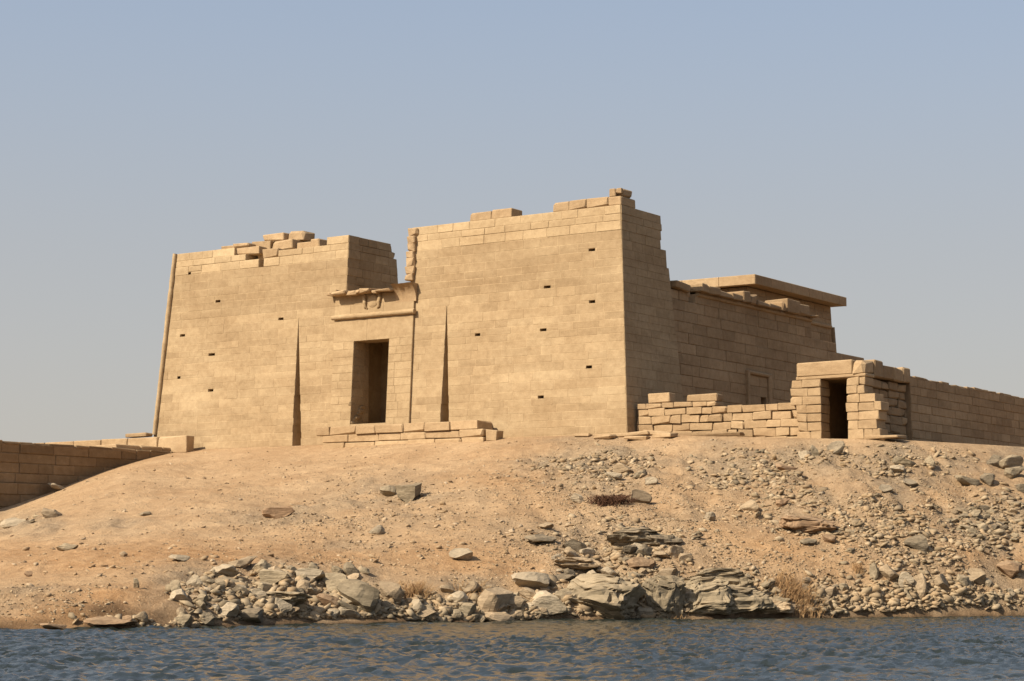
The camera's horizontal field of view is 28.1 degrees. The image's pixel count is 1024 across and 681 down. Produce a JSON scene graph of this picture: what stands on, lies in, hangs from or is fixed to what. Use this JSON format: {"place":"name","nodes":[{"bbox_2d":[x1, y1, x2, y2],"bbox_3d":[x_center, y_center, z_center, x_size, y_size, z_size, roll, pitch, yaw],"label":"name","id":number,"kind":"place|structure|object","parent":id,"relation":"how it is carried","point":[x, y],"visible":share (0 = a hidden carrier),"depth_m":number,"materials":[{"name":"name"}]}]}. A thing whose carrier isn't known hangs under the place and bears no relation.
{"place":"outdoors","nodes":[
{"label":"outdoors","id":0,"kind":"place"},
{"bbox_2d":[0,435,1023,629],"bbox_3d":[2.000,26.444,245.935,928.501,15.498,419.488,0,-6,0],"label":"hillside","id":1,"kind":"structure","parent":0,"point":[157,606],"depth_m":104.06,"materials":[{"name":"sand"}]},
{"bbox_2d":[0,517,26,528],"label":"rock","id":2,"kind":"object","parent":1,"relation":"on","point":[9,522],"visible":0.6,"depth_m":113.38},
{"bbox_2d":[41,508,62,517],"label":"rock","id":3,"kind":"object","parent":1,"relation":"on","point":[49,513],"visible":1,"depth_m":111.24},
{"bbox_2d":[40,623,66,628],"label":"rock","id":4,"kind":"object","parent":1,"relation":"on","point":[53,626],"visible":0.94,"depth_m":76.73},
{"bbox_2d":[56,543,77,550],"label":"rock","id":5,"kind":"object","parent":1,"relation":"on","point":[64,546],"visible":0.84,"depth_m":94.66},
{"bbox_2d":[0,440,172,508],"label":"quay terrace","id":6,"kind":"structure","parent":1,"relation":"on","point":[28,470],"depth_m":133.66,"materials":[{"name":"stone"}]},
{"bbox_2d":[41,435,193,452],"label":"parapet","id":7,"kind":"structure","parent":6,"relation":"on","point":[183,443],"depth_m":144.79,"materials":[{"name":"stone"}]},
{"bbox_2d":[125,432,152,437],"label":"ashlar block","id":8,"kind":"structure","parent":7,"relation":"on","point":[136,435],"depth_m":145.71,"materials":[{"name":"stone"}]},
{"bbox_2d":[96,444,170,451],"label":"coping slabs","id":9,"kind":"structure","parent":6,"relation":"on","point":[141,447],"depth_m":141.14,"materials":[{"name":"stone"}]},
{"bbox_2d":[83,616,137,626],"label":"rock","id":10,"kind":"object","parent":1,"relation":"on","point":[103,621],"visible":0.97,"depth_m":77.42,"materials":[{"name":"stone"}]},
{"bbox_2d":[134,611,147,623],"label":"rock","id":11,"kind":"object","parent":1,"relation":"on","point":[142,616],"visible":1,"depth_m":78.47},
{"bbox_2d":[170,580,181,591],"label":"rock","id":12,"kind":"object","parent":1,"relation":"on","point":[175,584],"visible":0.59,"depth_m":81.75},
{"bbox_2d":[170,588,188,601],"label":"rock","id":13,"kind":"object","parent":1,"relation":"on","point":[179,594],"visible":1,"depth_m":80.92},
{"bbox_2d":[174,612,191,626],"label":"rock","id":14,"kind":"object","parent":1,"relation":"on","point":[183,619],"visible":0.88,"depth_m":79.38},
{"bbox_2d":[186,574,202,586],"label":"rock","id":15,"kind":"object","parent":1,"relation":"on","point":[195,580],"visible":0.94,"depth_m":83.74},
{"bbox_2d":[201,612,214,624],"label":"rock","id":16,"kind":"object","parent":1,"relation":"on","point":[209,617],"visible":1,"depth_m":80.40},
{"bbox_2d":[209,564,236,576],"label":"rock","id":17,"kind":"object","parent":1,"relation":"on","point":[228,570],"visible":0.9,"depth_m":85.83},
{"bbox_2d":[219,602,238,616],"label":"rock","id":18,"kind":"object","parent":1,"relation":"on","point":[229,609],"visible":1,"depth_m":81.45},
{"bbox_2d":[228,556,257,568],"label":"rock","id":19,"kind":"object","parent":1,"relation":"on","point":[243,563],"visible":0.84,"depth_m":88.35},
{"bbox_2d":[238,608,263,622],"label":"rock","id":20,"kind":"object","parent":1,"relation":"on","point":[253,615],"visible":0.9,"depth_m":81.96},
{"bbox_2d":[252,559,270,570],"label":"rock","id":21,"kind":"object","parent":1,"relation":"on","point":[262,563],"visible":0.69,"depth_m":87.73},
{"bbox_2d":[257,582,272,591],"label":"rock","id":22,"kind":"object","parent":1,"relation":"on","point":[265,586],"visible":0.56,"depth_m":85.22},
{"bbox_2d":[259,569,290,584],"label":"rock","id":23,"kind":"object","parent":1,"relation":"on","point":[270,576],"visible":0.94,"depth_m":85.91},
{"bbox_2d":[261,506,294,518],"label":"rock","id":24,"kind":"object","parent":1,"relation":"on","point":[277,512],"visible":0.97,"depth_m":104.57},
{"bbox_2d":[274,598,292,612],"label":"rock","id":25,"kind":"object","parent":1,"relation":"on","point":[283,606],"visible":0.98,"depth_m":83.40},
{"bbox_2d":[266,591,312,605],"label":"rock ledge","id":26,"kind":"object","parent":1,"relation":"on","point":[298,597],"visible":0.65,"depth_m":83.82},
{"bbox_2d":[296,578,309,593],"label":"rock","id":27,"kind":"object","parent":1,"relation":"on","point":[304,584],"visible":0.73,"depth_m":85.57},
{"bbox_2d":[295,568,324,580],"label":"rock","id":28,"kind":"object","parent":1,"relation":"on","point":[315,574],"visible":0.81,"depth_m":86.86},
{"bbox_2d":[316,593,340,607],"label":"rock","id":29,"kind":"object","parent":1,"relation":"on","point":[324,599],"visible":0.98,"depth_m":85.07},
{"bbox_2d":[323,573,347,582],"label":"rock","id":30,"kind":"object","parent":1,"relation":"on","point":[332,576],"visible":0.39,"depth_m":87.55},
{"bbox_2d":[325,579,361,592],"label":"rock","id":31,"kind":"object","parent":1,"relation":"on","point":[331,585],"visible":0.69,"depth_m":86.40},
{"bbox_2d":[337,600,356,610],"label":"rock","id":32,"kind":"object","parent":1,"relation":"on","point":[347,605],"visible":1,"depth_m":85.24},
{"bbox_2d":[338,606,357,617],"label":"rock","id":33,"kind":"object","parent":1,"relation":"on","point":[349,613],"visible":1,"depth_m":84.93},
{"bbox_2d":[343,562,359,574],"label":"rock","id":34,"kind":"object","parent":1,"relation":"on","point":[349,568],"visible":0.82,"depth_m":89.65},
{"bbox_2d":[337,579,378,611],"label":"rock","id":35,"kind":"object","parent":1,"relation":"on","point":[364,595],"visible":0.94,"depth_m":85.61,"materials":[{"name":"stone"}]},
{"bbox_2d":[369,525,384,534],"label":"rock","id":36,"kind":"object","parent":1,"relation":"on","point":[378,529],"visible":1,"depth_m":98.47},
{"bbox_2d":[379,485,395,495],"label":"rock","id":37,"kind":"object","parent":1,"relation":"on","point":[388,490],"visible":0.96,"depth_m":110.69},
{"bbox_2d":[379,581,402,604],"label":"rock","id":38,"kind":"object","parent":1,"relation":"on","point":[389,590],"visible":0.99,"depth_m":86.89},
{"bbox_2d":[395,483,421,502],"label":"rock","id":39,"kind":"object","parent":1,"relation":"on","point":[407,493],"visible":0.96,"depth_m":108.83,"materials":[{"name":"stone"}]},
{"bbox_2d":[316,420,502,448],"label":"doorway terrace","id":40,"kind":"structure","parent":1,"relation":"on","point":[421,432],"depth_m":131.77,"materials":[{"name":"stone"}]},
{"bbox_2d":[152,188,682,449],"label":"temple pylon","id":41,"kind":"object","parent":1,"relation":"on","point":[559,320],"visible":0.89,"depth_m":134.57,"materials":[{"name":"stone"}]},
{"bbox_2d":[252,241,274,248],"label":"ashlar block","id":42,"kind":"structure","parent":41,"relation":"on","point":[268,244],"depth_m":145.26,"materials":[{"name":"stone"}]},
{"bbox_2d":[263,232,289,241],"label":"ashlar block","id":43,"kind":"structure","parent":42,"relation":"on","point":[275,237],"depth_m":145.23,"materials":[{"name":"stone"}]},
{"bbox_2d":[263,248,283,257],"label":"ashlar block","id":44,"kind":"structure","parent":41,"relation":"on","point":[270,253],"depth_m":143.81,"materials":[{"name":"stone"}]},
{"bbox_2d":[273,239,305,249],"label":"ashlar block","id":45,"kind":"object","parent":41,"relation":"on","point":[287,244],"depth_m":144.14,"materials":[{"name":"stone"}]},
{"bbox_2d":[289,231,314,241],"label":"ashlar block","id":46,"kind":"object","parent":45,"relation":"on","point":[306,236],"depth_m":144.69,"materials":[{"name":"stone"}]},
{"bbox_2d":[311,238,326,246],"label":"ashlar block","id":47,"kind":"object","parent":41,"relation":"on","point":[318,242],"depth_m":142.57,"materials":[{"name":"stone"}]},
{"bbox_2d":[470,211,491,220],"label":"ashlar block","id":48,"kind":"structure","parent":41,"relation":"on","point":[481,216],"depth_m":133.78,"materials":[{"name":"stone"}]},
{"bbox_2d":[491,208,521,218],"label":"ashlar block","id":49,"kind":"structure","parent":41,"relation":"on","point":[506,212],"depth_m":132.89,"materials":[{"name":"stone"}]},
{"bbox_2d":[411,599,424,611],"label":"rock","id":50,"kind":"object","parent":1,"relation":"on","point":[417,605],"visible":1,"depth_m":86.80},
{"bbox_2d":[399,578,437,599],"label":"dry bush","id":51,"kind":"object","parent":1,"relation":"on","point":[417,589],"visible":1,"depth_m":88.02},
{"bbox_2d":[418,607,435,617],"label":"rock","id":52,"kind":"object","parent":1,"relation":"on","point":[426,612],"visible":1,"depth_m":86.77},
{"bbox_2d":[447,591,467,602],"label":"rock","id":53,"kind":"object","parent":1,"relation":"on","point":[459,596],"visible":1,"depth_m":88.29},
{"bbox_2d":[449,548,472,559],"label":"rock","id":54,"kind":"object","parent":1,"relation":"on","point":[462,553],"visible":1,"depth_m":93.58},
{"bbox_2d":[459,602,475,616],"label":"rock","id":55,"kind":"object","parent":1,"relation":"on","point":[466,609],"visible":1,"depth_m":87.78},
{"bbox_2d":[460,580,479,593],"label":"rock","id":56,"kind":"object","parent":1,"relation":"on","point":[473,585],"visible":0.88,"depth_m":89.38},
{"bbox_2d":[477,587,513,611],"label":"rock","id":57,"kind":"object","parent":1,"relation":"on","point":[491,599],"visible":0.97,"depth_m":88.54,"materials":[{"name":"stone"}]},
{"bbox_2d":[484,610,515,620],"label":"rock","id":58,"kind":"object","parent":1,"relation":"on","point":[502,615],"visible":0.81,"depth_m":88.13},
{"bbox_2d":[0,440,1023,626],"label":"rubble","id":59,"kind":"object","parent":1,"relation":"on","point":[928,598],"visible":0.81,"depth_m":100.09,"materials":[{"name":"stone"}]},
{"bbox_2d":[508,596,523,609],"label":"rock","id":60,"kind":"object","parent":1,"relation":"on","point":[515,602],"visible":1,"depth_m":89.27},
{"bbox_2d":[519,587,534,599],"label":"rock","id":61,"kind":"object","parent":1,"relation":"on","point":[527,593],"visible":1,"depth_m":90.05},
{"bbox_2d":[511,572,549,588],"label":"rock","id":62,"kind":"object","parent":1,"relation":"on","point":[537,580],"visible":0.91,"depth_m":90.91,"materials":[{"name":"stone"}]},
{"bbox_2d":[524,534,555,543],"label":"rock","id":63,"kind":"object","parent":1,"relation":"on","point":[538,538],"visible":1,"depth_m":96.64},
{"bbox_2d":[532,590,567,614],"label":"rock","id":64,"kind":"object","parent":1,"relation":"on","point":[552,604],"visible":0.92,"depth_m":89.48,"materials":[{"name":"stone"}]},
{"bbox_2d":[561,539,586,551],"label":"rock","id":65,"kind":"object","parent":1,"relation":"on","point":[575,545],"visible":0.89,"depth_m":96.33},
{"bbox_2d":[553,557,601,569],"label":"rock ledge","id":66,"kind":"object","parent":1,"relation":"on","point":[578,563],"visible":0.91,"depth_m":93.60,"materials":[{"name":"stone"}]},
{"bbox_2d":[165,568,1023,621],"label":"broken rock","id":67,"kind":"object","parent":1,"relation":"on","point":[269,605],"visible":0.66,"depth_m":87.31,"materials":[{"name":"stone"}]},
{"bbox_2d":[555,573,645,619],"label":"rock ledge","id":68,"kind":"object","parent":1,"relation":"on","point":[611,596],"visible":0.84,"depth_m":90.58,"materials":[{"name":"stone"}]},
{"bbox_2d":[594,434,616,438],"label":"paving flag","id":69,"kind":"object","parent":1,"relation":"on","point":[604,436],"visible":1,"depth_m":123.97,"materials":[{"name":"stone"}]},
{"bbox_2d":[585,493,639,507],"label":"dead brush","id":70,"kind":"object","parent":1,"relation":"on","point":[606,500],"visible":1,"depth_m":104.09,"materials":[{"name":"plant"}]},
{"bbox_2d":[613,463,633,472],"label":"rock","id":71,"kind":"object","parent":1,"relation":"on","point":[620,468],"visible":0.94,"depth_m":111.95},
{"bbox_2d":[623,544,636,554],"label":"rock","id":72,"kind":"object","parent":1,"relation":"on","point":[630,549],"visible":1,"depth_m":95.78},
{"bbox_2d":[616,430,648,436],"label":"paving flag","id":73,"kind":"object","parent":1,"relation":"on","point":[640,433],"visible":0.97,"depth_m":123.62,"materials":[{"name":"stone"}]},
{"bbox_2d":[630,489,651,503],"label":"rock","id":74,"kind":"object","parent":1,"relation":"on","point":[645,497],"visible":0.97,"depth_m":104.98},
{"bbox_2d":[627,557,655,568],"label":"rock","id":75,"kind":"object","parent":1,"relation":"on","point":[639,562],"visible":0.98,"depth_m":94.29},
{"bbox_2d":[635,544,652,555],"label":"rock","id":76,"kind":"object","parent":1,"relation":"on","point":[644,549],"visible":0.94,"depth_m":95.66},
{"bbox_2d":[636,607,652,617],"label":"rock","id":77,"kind":"object","parent":1,"relation":"on","point":[640,611],"visible":0.69,"depth_m":91.54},
{"bbox_2d":[607,528,682,547],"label":"rock ledge","id":78,"kind":"object","parent":1,"relation":"on","point":[621,538],"visible":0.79,"depth_m":97.47,"materials":[{"name":"stone"}]},
{"bbox_2d":[642,575,686,618],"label":"rock ledge","id":79,"kind":"object","parent":1,"relation":"on","point":[664,596],"visible":0.84,"depth_m":91.91,"materials":[{"name":"stone"}]},
{"bbox_2d":[652,433,677,437],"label":"paving flag","id":80,"kind":"object","parent":1,"relation":"on","point":[663,435],"visible":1,"depth_m":121.91,"materials":[{"name":"stone"}]},
{"bbox_2d":[658,568,677,575],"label":"rock","id":81,"kind":"object","parent":1,"relation":"on","point":[667,571],"visible":0.65,"depth_m":93.84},
{"bbox_2d":[666,545,683,558],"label":"rock","id":82,"kind":"object","parent":1,"relation":"on","point":[674,551],"visible":1,"depth_m":95.90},
{"bbox_2d":[684,576,734,614],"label":"rock ledge","id":83,"kind":"object","parent":1,"relation":"on","point":[711,595],"visible":0.91,"depth_m":92.54,"materials":[{"name":"stone"}]},
{"bbox_2d":[678,432,744,435],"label":"fallen beam","id":84,"kind":"structure","parent":1,"relation":"on","point":[717,434],"depth_m":121.90,"materials":[{"name":"stone"}]},
{"bbox_2d":[637,401,800,437],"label":"block wall","id":85,"kind":"structure","parent":1,"relation":"on","point":[778,420],"depth_m":122.81,"materials":[{"name":"stone"}]},
{"bbox_2d":[648,392,674,403],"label":"ashlar block","id":86,"kind":"object","parent":85,"relation":"on","point":[658,398],"depth_m":125.35,"materials":[{"name":"stone"}]},
{"bbox_2d":[687,393,722,401],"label":"ashlar block","id":87,"kind":"object","parent":85,"relation":"on","point":[705,397],"depth_m":123.64,"materials":[{"name":"stone"}]},
{"bbox_2d":[695,568,753,587],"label":"rock ledge","id":88,"kind":"object","parent":1,"relation":"on","point":[736,577],"visible":0.66,"depth_m":93.91,"materials":[{"name":"stone"}]},
{"bbox_2d":[739,500,759,511],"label":"rock","id":89,"kind":"object","parent":1,"relation":"on","point":[750,505],"visible":1,"depth_m":103.62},
{"bbox_2d":[727,585,776,613],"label":"rock ledge","id":90,"kind":"object","parent":1,"relation":"on","point":[746,599],"visible":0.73,"depth_m":93.00,"materials":[{"name":"stone"}]},
{"bbox_2d":[680,274,846,352],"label":"temple sanctuary","id":91,"kind":"structure","parent":1,"relation":"on","point":[820,304],"depth_m":160.03,"materials":[{"name":"stone"}]},
{"bbox_2d":[670,280,863,407],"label":"court wall","id":92,"kind":"structure","parent":1,"relation":"on","point":[741,348],"depth_m":140.10,"materials":[{"name":"stone"}]},
{"bbox_2d":[764,599,797,613],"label":"rock ledge","id":93,"kind":"object","parent":1,"relation":"on","point":[784,607],"visible":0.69,"depth_m":93.55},
{"bbox_2d":[758,563,833,617],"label":"dry bush","id":94,"kind":"object","parent":1,"relation":"on","point":[794,591],"visible":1,"depth_m":94.51,"materials":[{"name":"plant"}]},
{"bbox_2d":[779,515,835,533],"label":"rock ledge","id":95,"kind":"object","parent":1,"relation":"on","point":[809,524],"visible":0.94,"depth_m":99.65,"materials":[{"name":"stone"}]},
{"bbox_2d":[822,534,835,542],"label":"rock","id":96,"kind":"object","parent":1,"relation":"on","point":[828,538],"visible":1,"depth_m":98.86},
{"bbox_2d":[826,441,844,454],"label":"rock","id":97,"kind":"object","parent":1,"relation":"on","point":[837,447],"visible":1,"depth_m":113.26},
{"bbox_2d":[790,359,910,440],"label":"ruined gateway","id":98,"kind":"object","parent":1,"relation":"on","point":[849,399],"visible":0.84,"depth_m":119.03,"materials":[{"name":"stone"}]},
{"bbox_2d":[869,562,878,580],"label":"rock","id":99,"kind":"object","parent":1,"relation":"on","point":[873,571],"visible":1,"depth_m":96.66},
{"bbox_2d":[865,435,905,438],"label":"threshold slab","id":100,"kind":"structure","parent":1,"relation":"on","point":[886,437],"depth_m":116.23,"materials":[{"name":"stone"}]},
{"bbox_2d":[878,564,898,580],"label":"rock","id":101,"kind":"object","parent":1,"relation":"on","point":[886,571],"visible":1,"depth_m":96.48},
{"bbox_2d":[892,456,915,466],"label":"rock","id":102,"kind":"object","parent":1,"relation":"on","point":[896,460],"visible":0.81,"depth_m":111.30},
{"bbox_2d":[898,572,915,587],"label":"rock","id":103,"kind":"object","parent":1,"relation":"on","point":[907,576],"visible":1,"depth_m":96.29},
{"bbox_2d":[904,534,928,552],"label":"rock","id":104,"kind":"object","parent":1,"relation":"on","point":[919,542],"visible":1,"depth_m":99.30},
{"bbox_2d":[913,573,926,596],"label":"rock","id":105,"kind":"object","parent":1,"relation":"on","point":[920,584],"visible":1,"depth_m":96.26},
{"bbox_2d":[934,574,948,589],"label":"rock","id":106,"kind":"object","parent":1,"relation":"on","point":[940,580],"visible":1,"depth_m":96.50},
{"bbox_2d":[898,376,1023,446],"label":"enclosure wall","id":107,"kind":"structure","parent":1,"relation":"on","point":[939,411],"depth_m":129.14,"materials":[{"name":"stone"}]},
{"bbox_2d":[955,574,968,586],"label":"rock","id":108,"kind":"object","parent":1,"relation":"on","point":[963,580],"visible":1,"depth_m":97.10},
{"bbox_2d":[955,475,979,485],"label":"rock","id":109,"kind":"object","parent":1,"relation":"on","point":[965,480],"visible":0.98,"depth_m":110.32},
{"bbox_2d":[967,568,985,583],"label":"rock","id":110,"kind":"object","parent":1,"relation":"on","point":[976,575],"visible":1,"depth_m":97.83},
{"bbox_2d":[980,473,994,485],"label":"rock","id":111,"kind":"object","parent":1,"relation":"on","point":[988,479],"visible":1,"depth_m":110.72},
{"bbox_2d":[986,454,1001,466],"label":"rock","id":112,"kind":"object","parent":1,"relation":"on","point":[994,460],"visible":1,"depth_m":114.80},
{"bbox_2d":[996,560,1021,577],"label":"rock","id":113,"kind":"object","parent":1,"relation":"on","point":[1010,569],"visible":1,"depth_m":98.92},
{"bbox_2d":[999,454,1023,468],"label":"rock","id":114,"kind":"object","parent":1,"relation":"on","point":[1011,460],"visible":0.91,"depth_m":114.68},
{"bbox_2d":[1004,466,1023,478],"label":"rock","id":115,"kind":"object","parent":1,"relation":"on","point":[1011,472],"visible":1,"depth_m":112.54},
{"bbox_2d":[0,615,1023,680],"bbox_3d":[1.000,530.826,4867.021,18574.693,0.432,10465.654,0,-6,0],"label":"lake water","id":116,"kind":"structure","parent":0,"point":[958,648],"depth_m":57.79,"materials":[{"name":"blue liquid"}]},
{"bbox_2d":[0,0,1023,442],"label":"sky","id":117,"kind":"structure","parent":0,"point":[869,153],"materials":[{"name":"blue"}]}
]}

